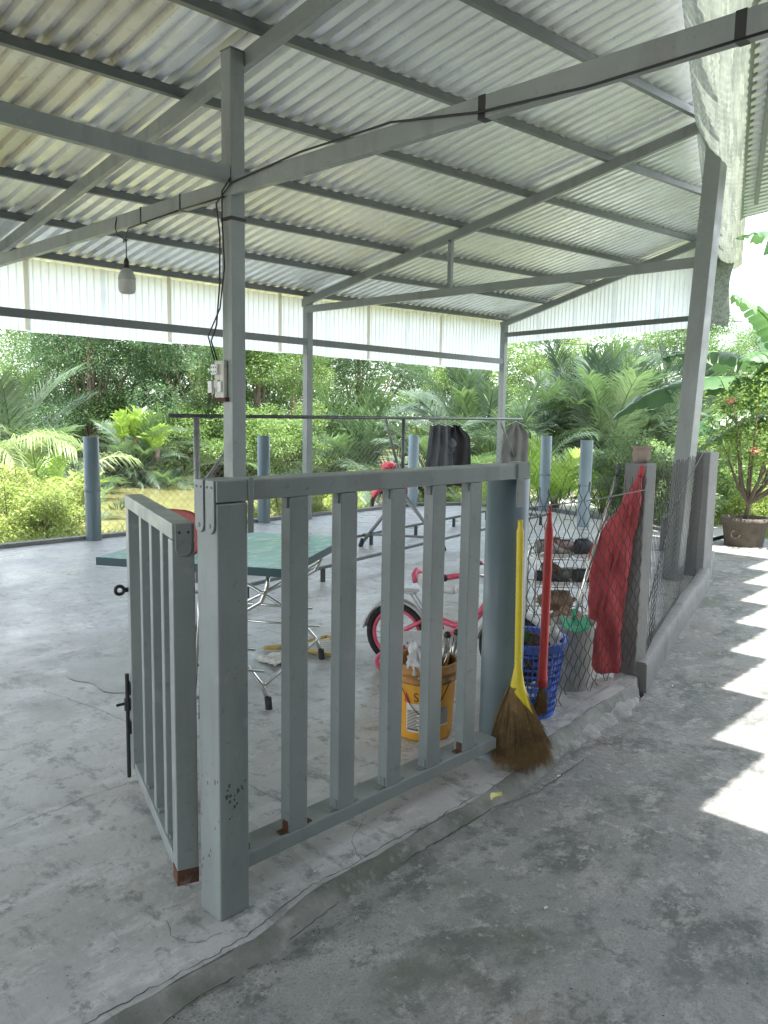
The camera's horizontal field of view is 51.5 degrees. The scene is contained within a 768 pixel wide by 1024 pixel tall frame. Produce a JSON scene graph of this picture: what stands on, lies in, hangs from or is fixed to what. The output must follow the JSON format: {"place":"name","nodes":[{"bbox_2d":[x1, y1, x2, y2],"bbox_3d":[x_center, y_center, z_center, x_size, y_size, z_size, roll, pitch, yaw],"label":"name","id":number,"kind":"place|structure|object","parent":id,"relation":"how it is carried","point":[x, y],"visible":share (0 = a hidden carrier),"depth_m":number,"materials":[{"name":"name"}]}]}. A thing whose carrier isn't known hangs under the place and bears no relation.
{"place":"outdoors","nodes":[
{"label":"outdoors","id":0,"kind":"place"},
{"bbox_2d":[4,476,421,540],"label":"grass","id":1,"kind":"structure","parent":0,"point":[174,490],"depth_m":19.24,"materials":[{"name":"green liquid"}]},
{"bbox_2d":[0,460,70,536],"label":"shrub","id":2,"kind":"object","parent":1,"relation":"in","point":[10,472],"visible":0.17,"depth_m":12.39,"materials":[{"name":"green plant"}]},
{"bbox_2d":[0,476,71,541],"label":"shrub","id":3,"kind":"object","parent":1,"relation":"in","point":[9,499],"visible":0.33,"depth_m":10.42,"materials":[{"name":"green plant"}]},
{"bbox_2d":[13,475,111,538],"bbox_3d":[-4.651,0.147,11.274,1.249,1.352,1.598,4,7,20],"label":"shrub","id":4,"kind":"object","parent":1,"relation":"in","point":[72,485],"visible":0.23,"depth_m":11.13,"materials":[{"name":"green plant"}]},
{"bbox_2d":[248,410,342,474],"bbox_3d":[-2.837,-1.946,24.523,3.101,2.472,2.871,-5,9,-42],"label":"shrub","id":5,"kind":"object","parent":1,"relation":"in","point":[289,437],"visible":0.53,"depth_m":23.82,"materials":[{"name":"green plant"}]},
{"bbox_2d":[0,506,692,1023],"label":"floor slab","id":6,"kind":"structure","parent":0,"point":[104,916],"depth_m":3.24,"materials":[{"name":"concrete"}]},
{"bbox_2d":[83,436,101,540],"bbox_3d":[-3.352,-0.258,9.150,0.196,1.212,0.196,4,8,23],"label":"pipe post","id":7,"kind":"object","parent":6,"relation":"on","point":[92,489],"visible":0.92,"depth_m":9.09,"materials":[{"name":"blue plastic"}]},
{"bbox_2d":[129,509,199,718],"bbox_3d":[-1.073,0.498,3.929,0.400,1.022,0.145,3,7,13],"label":"folding chair","id":8,"kind":"object","parent":6,"relation":"on","point":[188,515],"visible":0.09,"depth_m":3.90,"materials":[{"name":"red plastic"}]},
{"bbox_2d":[96,532,331,709],"bbox_3d":[-0.854,0.565,4.520,1.035,0.753,1.070,3,7,13],"label":"folding table","id":9,"kind":"object","parent":6,"relation":"on","point":[263,554],"visible":0.41,"depth_m":4.25,"materials":[{"name":"teal laminate"}]},
{"bbox_2d":[195,477,253,921],"bbox_3d":[-0.468,0.553,2.348,0.109,1.315,0.134,8,10,44],"label":"gate post","id":10,"kind":"object","parent":6,"relation":"on","point":[221,516],"visible":1,"depth_m":2.30,"materials":[{"name":"metal"}]},
{"bbox_2d":[114,494,198,885],"bbox_3d":[-0.815,0.551,2.774,0.120,1.144,0.893,-3,8,-26],"label":"gate leaf","id":11,"kind":"object","parent":10,"relation":"attached to","point":[159,703],"visible":1,"depth_m":2.60,"materials":[{"name":"grey paint"}]},
{"bbox_2d":[232,461,529,866],"bbox_3d":[0.059,0.435,2.901,0.108,1.199,1.442,8,10,44],"label":"railing panel","id":12,"kind":"object","parent":10,"relation":"attached to","point":[299,821],"visible":0.93,"depth_m":2.76,"materials":[{"name":"grey paint"}]},
{"bbox_2d":[257,436,269,522],"bbox_3d":[-1.639,-0.434,10.851,0.194,1.202,0.194,0,7,-8],"label":"pipe post","id":13,"kind":"object","parent":6,"relation":"on","point":[263,455],"visible":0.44,"depth_m":10.77,"materials":[{"name":"blue plastic"}]},
{"bbox_2d":[255,651,280,665],"bbox_3d":[-0.627,0.881,4.865,0.200,0.027,0.260,8,10,44],"label":"crumpled paper","id":14,"kind":"object","parent":6,"relation":"on","point":[274,658],"visible":0.53,"depth_m":4.83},
{"bbox_2d":[264,634,330,656],"bbox_3d":[-0.458,0.868,5.033,0.489,0.040,0.400,-4,9,-35],"label":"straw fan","id":15,"kind":"object","parent":6,"relation":"on","point":[278,647],"visible":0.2,"depth_m":5.05},
{"bbox_2d":[0,438,672,544],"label":"chain link fence","id":16,"kind":"object","parent":6,"relation":"on","point":[270,470],"visible":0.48,"depth_m":10.19,"materials":[{"name":"grey metal"}]},
{"bbox_2d":[167,414,546,597],"bbox_3d":[0.176,-0.310,8.830,0.952,1.487,6.500,6,8,34],"label":"drying rack","id":17,"kind":"object","parent":6,"relation":"on","point":[370,534],"visible":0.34,"depth_m":8.30,"materials":[{"name":"grey metal"}]},
{"bbox_2d":[425,420,452,466],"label":"hanging shorts","id":18,"kind":"object","parent":17,"relation":"hanging from","point":[438,449],"visible":0.91,"depth_m":9.46,"materials":[{"name":"grey fabric"}]},
{"bbox_2d":[444,421,470,486],"bbox_3d":[0.858,-0.736,9.777,0.473,0.862,0.101,-1,7,-18],"label":"hanging jacket","id":19,"kind":"object","parent":17,"relation":"hanging from","point":[461,453],"visible":0.4,"depth_m":9.78,"materials":[{"name":"grey fabric"}]},
{"bbox_2d":[501,420,528,477],"bbox_3d":[1.844,-0.847,11.219,0.403,0.962,0.104,1,7,-2],"label":"hanging shirt","id":20,"kind":"object","parent":17,"relation":"hanging from","point":[518,436],"visible":0.66,"depth_m":11.19,"materials":[{"name":"grey fabric"}]},
{"bbox_2d":[0,0,767,580],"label":"shed","id":21,"kind":"structure","parent":6,"relation":"on","point":[478,240],"depth_m":7.08,"materials":[{"name":"grey paint"}]},
{"bbox_2d":[114,217,135,294],"bbox_3d":[-1.937,-1.933,5.979,0.130,0.576,0.134,8,10,44],"label":"hanging bulb","id":22,"kind":"object","parent":21,"relation":"hanging from","point":[126,281],"visible":0.99,"depth_m":5.96,"materials":[{"name":"grey"}]},
{"bbox_2d":[208,360,228,401],"bbox_3d":[-1.067,-0.845,5.142,0.162,0.261,0.062,8,10,44],"label":"switch board","id":23,"kind":"object","parent":21,"relation":"attached to","point":[217,386],"visible":1,"depth_m":5.11,"materials":[{"name":"plastic"}]},
{"bbox_2d":[123,29,767,359],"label":"cable","id":24,"kind":"object","parent":21,"relation":"attached to","point":[221,197],"visible":1,"depth_m":3.97,"materials":[{"name":"black plastic"}]},
{"bbox_2d":[682,0,760,327],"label":"plastic sheet","id":25,"kind":"object","parent":21,"relation":"hanging from","point":[722,83],"visible":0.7,"depth_m":6.17,"materials":[{"name":"plastic"}]},
{"bbox_2d":[743,0,767,217],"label":"lean to roof","id":26,"kind":"object","parent":21,"relation":"attached to","point":[756,201],"visible":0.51,"depth_m":6.45,"materials":[{"name":"grey paint"}]},
{"bbox_2d":[407,435,418,506],"bbox_3d":[0.477,-0.660,13.022,0.194,1.192,0.194,1,7,0],"label":"pipe post","id":27,"kind":"object","parent":6,"relation":"on","point":[413,456],"visible":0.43,"depth_m":12.93,"materials":[{"name":"blue plastic"}]},
{"bbox_2d":[401,649,456,740],"bbox_3d":[0.191,0.867,3.779,0.322,0.365,0.320,8,10,44],"label":"paint bucket","id":28,"kind":"object","parent":6,"relation":"on","point":[410,705],"visible":0.47,"depth_m":3.67,"materials":[{"name":"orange plastic"}]},
{"bbox_2d":[405,640,420,679],"bbox_3d":[0.160,0.682,3.650,0.122,0.190,0.127,8,10,44],"label":"plastic bag","id":29,"kind":"object","parent":28,"relation":"in","point":[414,655],"visible":0.52,"depth_m":3.62,"materials":[{"name":"white"}]},
{"bbox_2d":[363,560,540,669],"bbox_3d":[0.399,0.623,4.641,1.120,0.646,0.540,4,7,21],"label":"child bicycle","id":30,"kind":"object","parent":6,"relation":"on","point":[412,611],"visible":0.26,"depth_m":4.69,"materials":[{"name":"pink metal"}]},
{"bbox_2d":[478,477,529,761],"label":"pipe column","id":31,"kind":"structure","parent":6,"relation":"on","point":[504,514],"depth_m":3.42,"materials":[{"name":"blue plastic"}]},
{"bbox_2d":[486,520,555,775],"bbox_3d":[0.595,0.594,3.365,0.309,1.121,0.104,1,7,1],"label":"broom","id":32,"kind":"object","parent":6,"relation":"on","point":[519,734],"visible":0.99,"depth_m":3.37,"materials":[{"name":"plant"}]},
{"bbox_2d":[533,506,552,718],"bbox_3d":[0.720,0.467,3.644,0.090,0.992,0.094,1,7,-1],"label":"broom","id":33,"kind":"object","parent":6,"relation":"on","point":[540,706],"visible":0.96,"depth_m":3.63,"materials":[{"name":"red plastic"}]},
{"bbox_2d":[538,436,551,511],"bbox_3d":[2.582,-0.608,12.755,0.194,1.222,0.194,3,7,19],"label":"pipe post","id":34,"kind":"object","parent":6,"relation":"on","point":[545,463],"visible":0.81,"depth_m":12.68,"materials":[{"name":"blue plastic"}]},
{"bbox_2d":[523,626,568,719],"bbox_3d":[0.737,0.825,4.075,0.384,0.394,0.385,8,10,44],"label":"laundry basket","id":35,"kind":"object","parent":6,"relation":"on","point":[528,652],"visible":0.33,"depth_m":3.94,"materials":[{"name":"blue plastic"}]},
{"bbox_2d":[524,631,550,682],"bbox_3d":[0.728,0.728,4.023,0.259,0.254,0.268,8,10,44],"label":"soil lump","id":36,"kind":"object","parent":35,"relation":"in","point":[534,640],"visible":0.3,"depth_m":3.94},
{"bbox_2d":[525,546,588,617],"bbox_3d":[1.278,0.542,5.787,0.434,0.556,0.274,1,7,-2],"label":"shoe rack","id":37,"kind":"object","parent":6,"relation":"on","point":[534,605],"visible":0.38,"depth_m":5.70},
{"bbox_2d":[535,539,570,557],"bbox_3d":[1.211,0.258,5.683,0.259,0.126,0.096,0,7,-4],"label":"shoe","id":38,"kind":"object","parent":37,"relation":"on","point":[538,547],"visible":0.59,"depth_m":5.65,"materials":[{"name":"grey leather"}]},
{"bbox_2d":[536,589,575,610],"bbox_3d":[1.252,0.644,5.801,0.238,0.146,0.367,8,10,44],"label":"shoe","id":39,"kind":"object","parent":37,"relation":"on","point":[555,597],"visible":0.62,"depth_m":5.71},
{"bbox_2d":[573,538,591,557],"bbox_3d":[1.479,0.253,5.718,0.259,0.136,0.096,-2,8,-26],"label":"shoe","id":40,"kind":"object","parent":37,"relation":"on","point":[579,545],"visible":0.45,"depth_m":5.66,"materials":[{"name":"grey fabric"}]},
{"bbox_2d":[551,616,596,691],"bbox_3d":[1.052,0.793,4.464,0.250,0.372,0.250,8,10,44],"label":"bucket","id":41,"kind":"object","parent":6,"relation":"on","point":[570,687],"visible":0.57,"depth_m":4.37,"materials":[{"name":"grey plastic"}]},
{"bbox_2d":[561,609,589,633],"bbox_3d":[1.049,0.596,4.373,0.144,0.084,0.236,2,7,10],"label":"dustpan","id":42,"kind":"object","parent":41,"relation":"in","point":[575,623],"visible":0.84,"depth_m":4.36,"materials":[{"name":"teal plastic"}]},
{"bbox_2d":[571,463,621,619],"bbox_3d":[1.188,0.241,4.531,0.508,1.025,0.027,-5,9,-42],"label":"mop handle","id":43,"kind":"object","parent":41,"relation":"in","point":[604,516],"visible":0.8,"depth_m":4.54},
{"bbox_2d":[577,440,592,526],"bbox_3d":[2.772,-0.382,10.983,0.194,1.212,0.194,7,9,39],"label":"pipe post","id":44,"kind":"object","parent":6,"relation":"on","point":[585,464],"visible":0.79,"depth_m":10.91,"materials":[{"name":"blue plastic"}]},
{"bbox_2d":[588,465,644,673],"bbox_3d":[1.322,0.335,4.601,0.295,1.217,0.111,1,7,-3],"label":"rolled cloth","id":45,"kind":"object","parent":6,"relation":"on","point":[602,548],"visible":0.74,"depth_m":4.58,"materials":[{"name":"fabric"}]},
{"bbox_2d":[619,462,655,684],"bbox_3d":[1.478,0.383,4.696,0.170,1.345,0.170,8,10,44],"label":"concrete post","id":46,"kind":"object","parent":6,"relation":"on","point":[631,469],"visible":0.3,"depth_m":4.63,"materials":[{"name":"concrete"}]},
{"bbox_2d":[632,446,651,462],"bbox_3d":[1.490,-0.333,4.608,0.110,0.097,0.110,8,10,44],"label":"flower pot","id":47,"kind":"object","parent":46,"relation":"on","point":[641,454],"visible":1,"depth_m":4.57,"materials":[{"name":"ceramic"}]},
{"bbox_2d":[635,551,714,697],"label":"wall","id":48,"kind":"structure","parent":6,"relation":"on","point":[670,627],"depth_m":5.62,"materials":[{"name":"concrete"}]},
{"bbox_2d":[523,451,703,716],"bbox_3d":[1.846,0.234,5.366,0.239,1.159,4.410,5,8,31],"label":"chain link fence","id":49,"kind":"object","parent":48,"relation":"on","point":[670,600],"visible":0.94,"depth_m":4.56,"materials":[{"name":"metal"}]},
{"bbox_2d":[0,212,767,426],"label":"sky","id":50,"kind":"structure","parent":0,"point":[749,281],"materials":[{"name":"white"}]},
{"bbox_2d":[39,427,747,540],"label":"ground","id":51,"kind":"structure","parent":0,"point":[714,538],"depth_m":26.96,"materials":[{"name":"plant"}]},
{"bbox_2d":[0,425,82,474],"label":"coconut palm","id":52,"kind":"object","parent":51,"relation":"on","point":[5,446],"visible":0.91,"depth_m":15.85,"materials":[{"name":"green plant"}]},
{"bbox_2d":[0,485,84,542],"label":"shrub","id":53,"kind":"object","parent":51,"relation":"on","point":[55,502],"visible":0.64,"depth_m":10.09,"materials":[{"name":"green plant"}]},
{"bbox_2d":[0,363,98,473],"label":"nipa palm","id":54,"kind":"object","parent":51,"relation":"on","point":[13,411],"visible":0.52,"depth_m":23.19,"materials":[{"name":"green plant"}]},
{"bbox_2d":[0,329,127,449],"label":"tree","id":55,"kind":"object","parent":51,"relation":"on","point":[3,369],"visible":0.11,"depth_m":31.06,"materials":[{"name":"green plant"}]},
{"bbox_2d":[0,439,141,485],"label":"coconut palm","id":56,"kind":"object","parent":51,"relation":"on","point":[47,461],"visible":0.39,"depth_m":17.80,"materials":[{"name":"green plant"}]},
{"bbox_2d":[15,457,132,493],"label":"nipa palm","id":57,"kind":"object","parent":51,"relation":"on","point":[111,478],"visible":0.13,"depth_m":21.98,"materials":[{"name":"green plant"}]},
{"bbox_2d":[10,331,185,458],"bbox_3d":[-10.429,-5.595,28.714,6.539,8.293,6.770,2,7,8],"label":"tree","id":58,"kind":"object","parent":51,"relation":"on","point":[89,370],"visible":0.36,"depth_m":28.00,"materials":[{"name":"green plant"}]},
{"bbox_2d":[67,457,162,488],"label":"nipa palm","id":59,"kind":"object","parent":51,"relation":"on","point":[108,473],"visible":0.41,"depth_m":22.24,"materials":[{"name":"green plant"}]},
{"bbox_2d":[108,410,136,448],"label":"fern","id":60,"kind":"object","parent":51,"relation":"on","point":[122,423],"visible":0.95,"depth_m":22.18,"materials":[{"name":"green plant"}]},
{"bbox_2d":[58,337,208,453],"bbox_3d":[-9.137,-5.760,30.837,6.532,7.893,7.670,-2,8,-25],"label":"tree","id":61,"kind":"object","parent":51,"relation":"on","point":[120,391],"visible":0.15,"depth_m":29.14,"materials":[{"name":"green plant"}]},
{"bbox_2d":[56,405,212,489],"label":"nipa palm","id":62,"kind":"object","parent":51,"relation":"on","point":[109,434],"visible":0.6,"depth_m":22.40,"materials":[{"name":"green plant"}]},
{"bbox_2d":[111,404,158,450],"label":"fern","id":63,"kind":"object","parent":51,"relation":"on","point":[132,425],"visible":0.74,"depth_m":22.34,"materials":[{"name":"green plant"}]},
{"bbox_2d":[137,423,171,462],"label":"fern","id":64,"kind":"object","parent":51,"relation":"on","point":[159,439],"visible":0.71,"depth_m":22.24,"materials":[{"name":"green plant"}]},
{"bbox_2d":[105,449,223,490],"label":"nipa palm","id":65,"kind":"object","parent":51,"relation":"on","point":[170,478],"visible":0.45,"depth_m":22.30,"materials":[{"name":"green plant"}]},
{"bbox_2d":[145,402,217,471],"bbox_3d":[-7.106,-2.455,26.262,3.371,2.429,3.354,1,7,1],"label":"shrub","id":66,"kind":"object","parent":51,"relation":"on","point":[181,463],"visible":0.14,"depth_m":26.06,"materials":[{"name":"green plant"}]},
{"bbox_2d":[122,340,289,455],"bbox_3d":[-6.255,-5.058,27.484,6.470,7.572,6.313,3,7,13],"label":"tree","id":67,"kind":"object","parent":51,"relation":"on","point":[193,353],"visible":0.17,"depth_m":26.66,"materials":[{"name":"green plant"}]},
{"bbox_2d":[163,405,272,477],"bbox_3d":[-5.308,-2.165,25.485,3.283,2.617,3.040,6,9,36],"label":"shrub","id":68,"kind":"object","parent":51,"relation":"on","point":[188,421],"visible":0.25,"depth_m":25.15,"materials":[{"name":"green plant"}]},
{"bbox_2d":[169,346,337,464],"bbox_3d":[-4.330,-4.150,26.875,5.603,5.754,5.008,1,7,1],"label":"tree","id":69,"kind":"object","parent":51,"relation":"on","point":[259,359],"visible":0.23,"depth_m":26.17,"materials":[{"name":"green plant"}]},
{"bbox_2d":[200,401,321,476],"bbox_3d":[-4.066,-2.173,25.076,3.767,2.715,3.748,-2,8,-23],"label":"shrub","id":70,"kind":"object","parent":51,"relation":"on","point":[248,442],"visible":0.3,"depth_m":24.25,"materials":[{"name":"green plant"}]},
{"bbox_2d":[221,353,375,454],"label":"tree","id":71,"kind":"object","parent":51,"relation":"on","point":[298,397],"visible":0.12,"depth_m":33.19,"materials":[{"name":"green plant"}]},
{"bbox_2d":[0,502,660,548],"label":"kerb","id":72,"kind":"structure","parent":51,"relation":"on","point":[79,538],"depth_m":9.52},
{"bbox_2d":[278,370,431,471],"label":"nipa palm","id":73,"kind":"object","parent":51,"relation":"on","point":[365,430],"visible":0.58,"depth_m":24.68,"materials":[{"name":"green plant"}]},
{"bbox_2d":[312,357,435,442],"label":"tree","id":74,"kind":"object","parent":51,"relation":"on","point":[348,362],"visible":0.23,"depth_m":35.18,"materials":[{"name":"green plant"}]},
{"bbox_2d":[0,323,756,448],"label":"woodland","id":75,"kind":"object","parent":51,"relation":"on","point":[383,384],"visible":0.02,"depth_m":43.27,"materials":[{"name":"green plant"}]},
{"bbox_2d":[0,481,767,542],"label":"bank grass","id":76,"kind":"structure","parent":51,"relation":"on","point":[115,530],"depth_m":10.34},
{"bbox_2d":[370,451,423,506],"bbox_3d":[0.294,-0.480,13.950,0.691,1.168,1.831,6,8,34],"label":"motorbike","id":77,"kind":"object","parent":51,"relation":"on","point":[388,466],"visible":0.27,"depth_m":13.49,"materials":[{"name":"red plastic"}]},
{"bbox_2d":[357,411,496,492],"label":"nipa palm","id":78,"kind":"object","parent":51,"relation":"on","point":[424,443],"visible":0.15,"depth_m":19.51,"materials":[{"name":"green plant"}]},
{"bbox_2d":[394,364,496,446],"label":"tree","id":79,"kind":"object","parent":51,"relation":"on","point":[440,374],"visible":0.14,"depth_m":38.57,"materials":[{"name":"green plant"}]},
{"bbox_2d":[382,365,562,457],"bbox_3d":[2.571,-2.703,23.856,6.404,3.806,5.827,8,10,44],"label":"nipa palm","id":80,"kind":"object","parent":51,"relation":"on","point":[468,398],"visible":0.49,"depth_m":22.68,"materials":[{"name":"green plant"}]},
{"bbox_2d":[418,481,529,512],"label":"coconut palm","id":81,"kind":"object","parent":51,"relation":"on","point":[456,495],"visible":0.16,"depth_m":13.68,"materials":[{"name":"green plant"}]},
{"bbox_2d":[422,368,589,462],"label":"nipa palm","id":82,"kind":"object","parent":51,"relation":"on","point":[516,414],"visible":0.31,"depth_m":21.43,"materials":[{"name":"green plant"}]},
{"bbox_2d":[480,337,593,447],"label":"tree","id":83,"kind":"object","parent":51,"relation":"on","point":[534,362],"visible":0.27,"depth_m":36.94,"materials":[{"name":"green plant"}]},
{"bbox_2d":[484,432,597,507],"bbox_3d":[3.153,-0.160,14.226,2.560,2.504,2.562,8,10,44],"label":"shrub","id":84,"kind":"object","parent":51,"relation":"on","point":[556,482],"visible":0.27,"depth_m":14.01,"materials":[{"name":"green plant"}]},
{"bbox_2d":[477,431,608,489],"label":"nipa palm","id":85,"kind":"object","parent":51,"relation":"on","point":[564,441],"visible":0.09,"depth_m":18.50,"materials":[{"name":"green plant"}]},
{"bbox_2d":[529,462,623,512],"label":"coconut palm","id":86,"kind":"object","parent":51,"relation":"on","point":[601,504],"visible":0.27,"depth_m":13.64,"materials":[{"name":"green plant"}]},
{"bbox_2d":[483,338,675,460],"bbox_3d":[4.818,-3.019,23.890,6.253,4.397,4.936,8,10,44],"label":"nipa palm","id":87,"kind":"object","parent":51,"relation":"on","point":[556,378],"visible":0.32,"depth_m":23.04,"materials":[{"name":"green plant"}]},
{"bbox_2d":[518,347,706,460],"bbox_3d":[5.969,-2.090,22.404,5.520,4.846,5.474,8,10,44],"label":"nipa palm","id":88,"kind":"object","parent":51,"relation":"on","point":[613,392],"visible":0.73,"depth_m":21.12,"materials":[{"name":"green plant"}]},
{"bbox_2d":[591,446,673,518],"bbox_3d":[3.922,-0.388,13.221,1.867,1.462,1.577,-5,9,-42],"label":"shrub","id":89,"kind":"object","parent":51,"relation":"on","point":[603,462],"visible":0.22,"depth_m":13.22,"materials":[{"name":"green plant"}]},
{"bbox_2d":[546,336,728,458],"bbox_3d":[7.776,-2.910,23.381,5.073,4.483,5.883,4,8,24],"label":"nipa palm","id":90,"kind":"object","parent":51,"relation":"on","point":[658,413],"visible":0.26,"depth_m":22.74,"materials":[{"name":"green plant"}]},
{"bbox_2d":[597,423,729,525],"bbox_3d":[4.397,-0.502,12.673,1.690,1.893,1.948,0,7,-11],"label":"shrub","id":91,"kind":"object","parent":51,"relation":"on","point":[633,433],"visible":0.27,"depth_m":12.56,"materials":[{"name":"green plant"}]},
{"bbox_2d":[612,294,767,450],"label":"banana plant","id":92,"kind":"object","parent":51,"relation":"on","point":[757,318],"visible":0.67,"depth_m":10.71,"materials":[{"name":"green plant"}]},
{"bbox_2d":[620,306,767,443],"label":"tree","id":93,"kind":"object","parent":51,"relation":"on","point":[671,342],"visible":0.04,"depth_m":37.85,"materials":[{"name":"green plant"}]},
{"bbox_2d":[641,345,767,454],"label":"nipa palm","id":94,"kind":"object","parent":51,"relation":"on","point":[709,373],"visible":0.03,"depth_m":24.89,"materials":[{"name":"green plant"}]},
{"bbox_2d":[674,426,767,502],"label":"shrub","id":95,"kind":"object","parent":51,"relation":"on","point":[726,472],"visible":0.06,"depth_m":14.61,"materials":[{"name":"green plant"}]},
{"bbox_2d":[709,310,767,440],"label":"tree","id":96,"kind":"object","parent":51,"relation":"on","point":[751,333],"visible":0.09,"depth_m":40.58,"materials":[{"name":"green plant"}]},
{"bbox_2d":[715,426,767,515],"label":"shrub","id":97,"kind":"object","parent":51,"relation":"on","point":[724,489],"visible":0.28,"depth_m":13.16,"materials":[{"name":"green plant"}]},
{"bbox_2d":[728,486,767,528],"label":"shrub","id":98,"kind":"object","parent":51,"relation":"on","point":[762,501],"visible":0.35,"depth_m":12.14,"materials":[{"name":"green plant"}]},
{"bbox_2d":[735,231,767,255],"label":"banana plant","id":99,"kind":"object","parent":51,"relation":"on","point":[757,238],"visible":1,"depth_m":9.17,"materials":[{"name":"green plant"}]},
{"bbox_2d":[442,629,457,665],"bbox_3d":[0.300,0.667,3.741,0.120,0.241,0.055,-1,7,-14],"label":"pump tool","id":100,"kind":"object","parent":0,"point":[447,649],"visible":0.74,"depth_m":3.72,"materials":[{"name":"silver metal"}]},
{"bbox_2d":[158,538,767,1023],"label":"path","id":101,"kind":"structure","parent":0,"point":[674,778],"depth_m":2.58,"materials":[{"name":"concrete"}]},
{"bbox_2d":[102,682,638,1023],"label":"kerb ramp","id":102,"kind":"structure","parent":101,"relation":"on","point":[269,944],"depth_m":2.53,"materials":[{"name":"concrete"}]},
{"bbox_2d":[542,673,639,748],"bbox_3d":[1.065,1.074,4.102,0.217,0.109,1.470,6,9,38],"label":"mortar spill","id":103,"kind":"object","parent":101,"relation":"on","point":[620,709],"visible":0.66,"depth_m":4.14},
{"bbox_2d":[684,451,718,586],"bbox_3d":[3.048,0.087,7.682,0.250,1.335,0.250,8,10,44],"label":"concrete post","id":104,"kind":"object","parent":101,"relation":"on","point":[705,529],"visible":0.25,"depth_m":7.58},
{"bbox_2d":[720,514,767,547],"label":"cement pot","id":105,"kind":"object","parent":101,"relation":"on","point":[740,531],"visible":0.92,"depth_m":10.07,"materials":[{"name":"concrete"}]},
{"bbox_2d":[697,365,767,518],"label":"flowering shrub","id":106,"kind":"object","parent":105,"relation":"in","point":[752,497],"visible":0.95,"depth_m":10.15,"materials":[{"name":"green plant"}]},
{"bbox_2d":[529,486,722,536],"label":"lane","id":107,"kind":"structure","parent":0,"point":[718,530],"depth_m":14.13,"materials":[{"name":"concrete"}]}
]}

